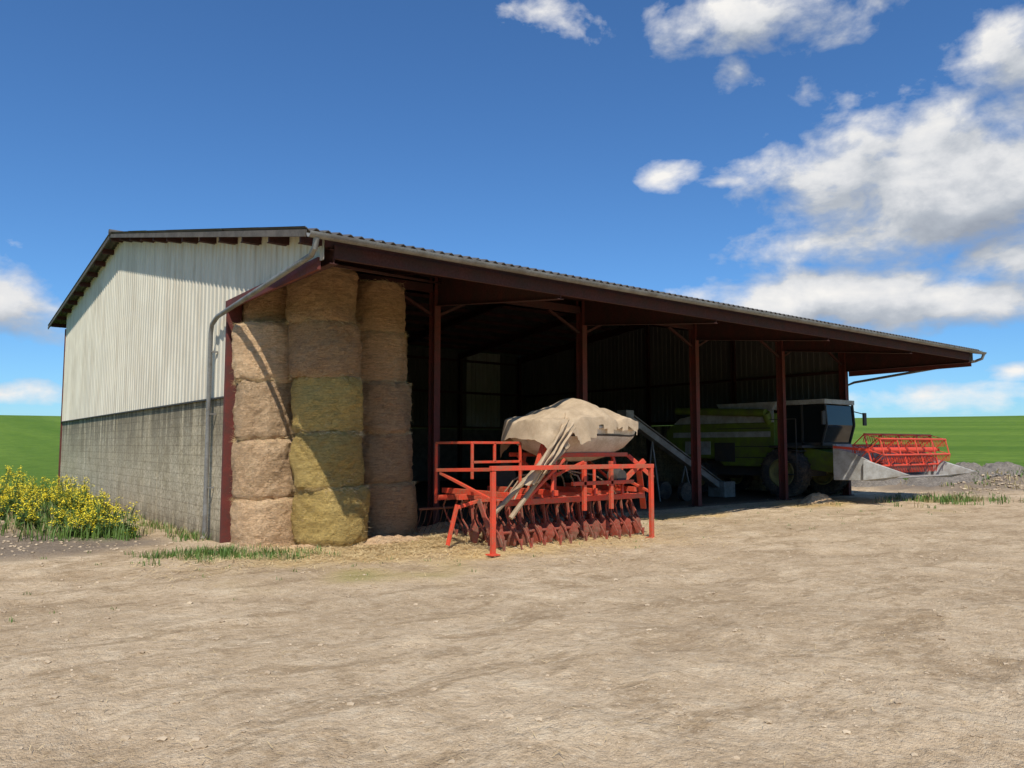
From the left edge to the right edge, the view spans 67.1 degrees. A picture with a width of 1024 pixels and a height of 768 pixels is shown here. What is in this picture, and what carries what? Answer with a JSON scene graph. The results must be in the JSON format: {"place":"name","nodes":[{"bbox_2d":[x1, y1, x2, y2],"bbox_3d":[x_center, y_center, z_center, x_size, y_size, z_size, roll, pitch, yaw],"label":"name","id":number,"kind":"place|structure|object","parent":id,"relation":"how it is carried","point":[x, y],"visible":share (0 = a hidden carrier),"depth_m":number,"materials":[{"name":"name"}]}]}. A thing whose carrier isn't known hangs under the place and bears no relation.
{"place":"outdoors","nodes":[
{"label":"outdoors","id":0,"kind":"place"},
{"bbox_2d":[0,415,1023,767],"bbox_3d":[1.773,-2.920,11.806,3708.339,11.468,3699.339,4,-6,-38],"label":"ground","id":1,"kind":"structure","parent":0,"point":[620,661],"depth_m":7.08,"materials":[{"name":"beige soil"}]},
{"bbox_2d":[0,465,141,538],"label":"wild mustard","id":2,"kind":"object","parent":1,"relation":"on","point":[80,505],"visible":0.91,"depth_m":15.39,"materials":[{"name":"yellow plant"}]},
{"bbox_2d":[230,497,296,547],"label":"round bale","id":3,"kind":"object","parent":1,"relation":"on","point":[266,522],"visible":0.51,"depth_m":13.69,"materials":[{"name":"beige plant"}]},
{"bbox_2d":[229,438,295,502],"bbox_3d":[-4.586,1.618,14.316,1.331,1.302,1.328,-2,-4,21],"label":"round bale","id":4,"kind":"object","parent":3,"relation":"on","point":[261,469],"visible":0.79,"depth_m":13.83,"materials":[{"name":"beige plant"}]},
{"bbox_2d":[232,378,294,442],"bbox_3d":[-4.587,0.529,14.448,1.352,1.283,1.346,1,-5,-4],"label":"round bale","id":5,"kind":"object","parent":4,"relation":"on","point":[262,410],"visible":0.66,"depth_m":13.94,"materials":[{"name":"beige plant"}]},
{"bbox_2d":[231,319,293,384],"bbox_3d":[-4.613,-0.536,14.515,1.377,1.308,1.370,-5,-6,42],"label":"round bale","id":6,"kind":"object","parent":5,"relation":"on","point":[259,352],"visible":0.69,"depth_m":14.00,"materials":[{"name":"beige plant"}]},
{"bbox_2d":[242,286,286,322],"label":"round bale","id":7,"kind":"object","parent":6,"relation":"on","point":[271,306],"visible":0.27,"depth_m":14.37,"materials":[{"name":"brown plant"}]},
{"bbox_2d":[290,484,371,547],"bbox_3d":[-3.317,2.425,14.164,1.514,1.214,1.506,-5,-7,43],"label":"round bale","id":8,"kind":"object","parent":1,"relation":"on","point":[333,517],"visible":0.91,"depth_m":13.61,"materials":[{"name":"yellow plant"}]},
{"bbox_2d":[287,428,364,492],"bbox_3d":[-3.384,1.415,14.206,1.450,1.235,1.445,-3,-6,34],"label":"round bale","id":9,"kind":"object","parent":8,"relation":"on","point":[322,460],"visible":0.97,"depth_m":13.68,"materials":[{"name":"yellow plant"}]},
{"bbox_2d":[290,374,363,433],"bbox_3d":[-3.419,0.416,14.331,1.453,1.284,1.432,4,-6,-32],"label":"round bale","id":10,"kind":"object","parent":9,"relation":"on","point":[324,404],"visible":0.92,"depth_m":13.81,"materials":[{"name":"yellow plant"}]},
{"bbox_2d":[287,317,361,379],"bbox_3d":[-3.482,-0.586,14.389,1.458,1.214,1.444,1,-4,-15],"label":"round bale","id":11,"kind":"object","parent":10,"relation":"on","point":[328,348],"visible":0.88,"depth_m":13.84,"materials":[{"name":"beige plant"}]},
{"bbox_2d":[285,267,358,325],"bbox_3d":[-3.570,-1.572,14.457,1.456,1.205,1.470,-5,-6,38],"label":"round bale","id":12,"kind":"object","parent":11,"relation":"on","point":[329,293],"visible":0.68,"depth_m":13.91,"materials":[{"name":"brown plant"}]},
{"bbox_2d":[365,481,417,537],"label":"round bale","id":13,"kind":"object","parent":1,"relation":"on","point":[393,509],"visible":0.57,"depth_m":15.03,"materials":[{"name":"brown plant"}]},
{"bbox_2d":[361,430,413,489],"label":"round bale","id":14,"kind":"object","parent":13,"relation":"on","point":[387,457],"visible":0.68,"depth_m":15.15,"materials":[{"name":"brown plant"}]},
{"bbox_2d":[360,381,413,435],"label":"round bale","id":15,"kind":"object","parent":14,"relation":"on","point":[387,406],"visible":0.76,"depth_m":15.17,"materials":[{"name":"beige plant"}]},
{"bbox_2d":[360,329,409,383],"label":"round bale","id":16,"kind":"object","parent":15,"relation":"on","point":[384,357],"visible":0.67,"depth_m":15.27,"materials":[{"name":"beige plant"}]},
{"bbox_2d":[355,278,406,338],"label":"round bale","id":17,"kind":"object","parent":16,"relation":"on","point":[381,306],"visible":0.64,"depth_m":15.32,"materials":[{"name":"brown plant"}]},
{"bbox_2d":[0,464,1023,622],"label":"grass tufts","id":18,"kind":"object","parent":1,"relation":"on","point":[47,516],"visible":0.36,"depth_m":14.34,"materials":[{"name":"green plant"}]},
{"bbox_2d":[1,496,1022,767],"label":"loose straw","id":19,"kind":"object","parent":1,"relation":"on","point":[353,550],"visible":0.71,"depth_m":12.86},
{"bbox_2d":[48,226,986,542],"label":"hay barn","id":20,"kind":"structure","parent":1,"relation":"on","point":[146,318],"depth_m":21.92,"materials":[{"name":"white metal"}]},
{"bbox_2d":[412,398,653,556],"bbox_3d":[0.454,1.658,15.350,4.673,2.751,3.344,4,-6,-38],"label":"seed drill","id":21,"kind":"object","parent":1,"relation":"on","point":[554,437],"visible":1,"depth_m":14.57,"materials":[{"name":"red paint"}]},
{"bbox_2d":[283,492,834,549],"bbox_3d":[2.882,3.213,19.188,18.837,0.416,2.079,4,-6,-38],"label":"straw pile","id":22,"kind":"object","parent":1,"relation":"on","point":[818,498],"visible":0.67,"depth_m":15.75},
{"bbox_2d":[617,410,734,501],"bbox_3d":[5.494,2.392,25.629,5.250,2.900,1.060,4,-6,-38],"label":"grain conveyor","id":23,"kind":"object","parent":1,"relation":"on","point":[717,487],"visible":0.83,"depth_m":25.46,"materials":[{"name":"metal"}]},
{"bbox_2d":[666,399,976,497],"bbox_3d":[10.357,2.342,27.902,5.018,3.398,10.021,4,-6,-38],"label":"combine harvester","id":24,"kind":"object","parent":1,"relation":"on","point":[739,445],"visible":0.93,"depth_m":26.91,"materials":[{"name":"metal"}]},
{"bbox_2d":[851,462,1023,486],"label":"spoil heap","id":25,"kind":"object","parent":1,"relation":"on","point":[1004,467],"visible":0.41,"depth_m":31.92,"materials":[{"name":"grey gravel"}]},
{"bbox_2d":[0,0,1023,417],"label":"sky","id":26,"kind":"structure","parent":0,"point":[854,163],"materials":[{"name":"blue"}]},
{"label":"round bale","id":27,"kind":"object","parent":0,"visible":0},
{"bbox_2d":[404,331,407,383],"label":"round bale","id":28,"kind":"object","parent":27,"relation":"on","point":[406,349],"visible":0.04,"depth_m":17.50,"materials":[{"name":"brown plant"}]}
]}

